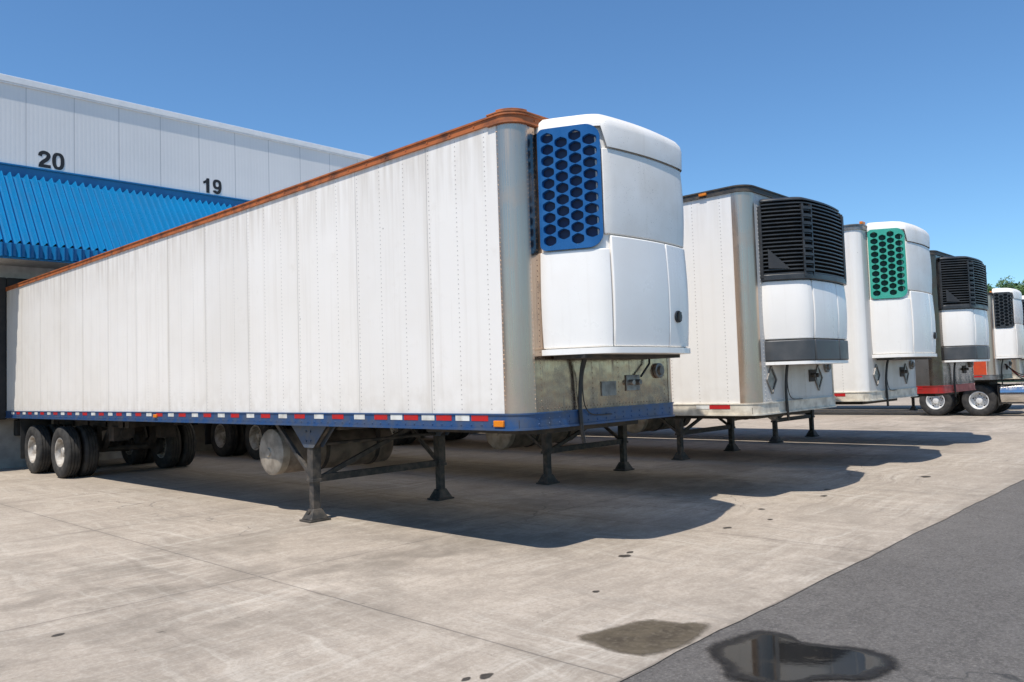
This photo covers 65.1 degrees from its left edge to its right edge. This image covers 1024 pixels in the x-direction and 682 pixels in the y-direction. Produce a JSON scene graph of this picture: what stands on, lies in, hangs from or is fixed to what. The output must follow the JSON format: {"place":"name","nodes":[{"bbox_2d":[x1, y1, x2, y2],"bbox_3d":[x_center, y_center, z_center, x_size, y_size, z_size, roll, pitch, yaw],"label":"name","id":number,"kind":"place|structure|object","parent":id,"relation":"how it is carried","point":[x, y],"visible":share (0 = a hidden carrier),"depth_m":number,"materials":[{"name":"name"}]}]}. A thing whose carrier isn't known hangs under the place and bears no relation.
{"place":"outdoors","nodes":[
{"label":"outdoors","id":0,"kind":"place"},
{"bbox_2d":[0,73,372,468],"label":"warehouse","id":1,"kind":"structure","parent":0,"point":[84,175],"depth_m":20.63,"materials":[{"name":"white metal"}]},
{"bbox_2d":[0,382,1023,681],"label":"concrete apron","id":2,"kind":"object","parent":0,"point":[214,566],"visible":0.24,"depth_m":8.14,"materials":[{"name":"beige concrete"}]},
{"bbox_2d":[5,108,690,522],"bbox_3d":[-4.639,0.363,13.731,16.866,4.260,2.777,-5,-4,43],"label":"refrigerated trailer","id":3,"kind":"object","parent":2,"relation":"on","point":[511,270],"visible":1,"depth_m":8.95,"materials":[{"name":"metal"}]},
{"bbox_2d":[480,673,492,678],"bbox_3d":[-0.148,1.881,4.508,0.077,0.001,0.114,-3,-3,18],"label":"oil spot","id":4,"kind":"object","parent":2,"relation":"on","point":[485,675],"visible":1,"depth_m":4.51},
{"bbox_2d":[205,184,848,484],"bbox_3d":[-1.654,0.482,16.615,16.755,4.120,2.782,-5,-4,43],"label":"refrigerated trailer","id":5,"kind":"object","parent":2,"relation":"on","point":[766,276],"visible":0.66,"depth_m":10.63,"materials":[{"name":"metal"}]},
{"bbox_2d":[580,619,706,654],"bbox_3d":[0.873,1.882,5.169,0.671,0.001,0.895,-5,-4,43],"label":"wet stain","id":6,"kind":"object","parent":2,"relation":"on","point":[645,637],"visible":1,"depth_m":5.11,"materials":[{"name":"concrete"}]},
{"bbox_2d":[390,221,936,459],"bbox_3d":[1.133,0.512,19.633,16.802,4.185,2.766,-5,-4,43],"label":"refrigerated trailer","id":7,"kind":"object","parent":2,"relation":"on","point":[891,334],"visible":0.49,"depth_m":13.55,"materials":[{"name":"metal"}]},
{"bbox_2d":[726,250,989,442],"bbox_3d":[4.029,0.625,22.800,16.755,4.090,2.782,-5,-4,43],"label":"refrigerated trailer","id":8,"kind":"object","parent":2,"relation":"on","point":[959,294],"visible":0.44,"depth_m":16.70,"materials":[{"name":"grey metal"}]},
{"bbox_2d":[910,296,1023,409],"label":"refrigerated trailer","id":9,"kind":"object","parent":2,"relation":"on","point":[1018,365],"visible":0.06,"depth_m":29.57,"materials":[{"name":"metal"}]},
{"bbox_2d":[919,364,1023,415],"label":"semi truck","id":10,"kind":"object","parent":2,"relation":"on","point":[985,398],"visible":0.88,"depth_m":26.80,"materials":[{"name":"red-orange paint"},{"name":"rubber"},{"name":"polished steel"}]},
{"bbox_2d":[973,288,1023,383],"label":"refrigerated trailer","id":11,"kind":"object","parent":2,"relation":"on","point":[1006,326],"visible":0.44,"depth_m":26.37,"materials":[{"name":"metal"}]},
{"bbox_2d":[0,0,1023,287],"label":"sky","id":12,"kind":"structure","parent":0,"point":[907,111],"materials":[{"name":"blue"}]},
{"bbox_2d":[620,382,1023,681],"bbox_3d":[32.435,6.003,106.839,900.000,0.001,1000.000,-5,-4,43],"label":"ground","id":13,"kind":"structure","parent":0,"point":[942,601],"depth_m":5.51,"materials":[{"name":"grey asphalt"}]},
{"bbox_2d":[708,630,896,681],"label":"puddle","id":14,"kind":"object","parent":13,"relation":"on","point":[763,656],"visible":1,"depth_m":4.59,"materials":[{"name":"liquid"}]},
{"bbox_2d":[997,380,1023,381],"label":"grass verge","id":15,"kind":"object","parent":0,"point":[1013,381],"depth_m":82.57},
{"bbox_2d":[987,276,1017,292],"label":"tree","id":16,"kind":"object","parent":15,"relation":"on","point":[1000,284],"visible":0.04,"depth_m":79.86,"materials":[{"name":"green plant"}]},
{"bbox_2d":[1001,283,1023,295],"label":"tree","id":17,"kind":"object","parent":15,"relation":"on","point":[1021,290],"visible":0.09,"depth_m":82.28,"materials":[{"name":"green plant"}]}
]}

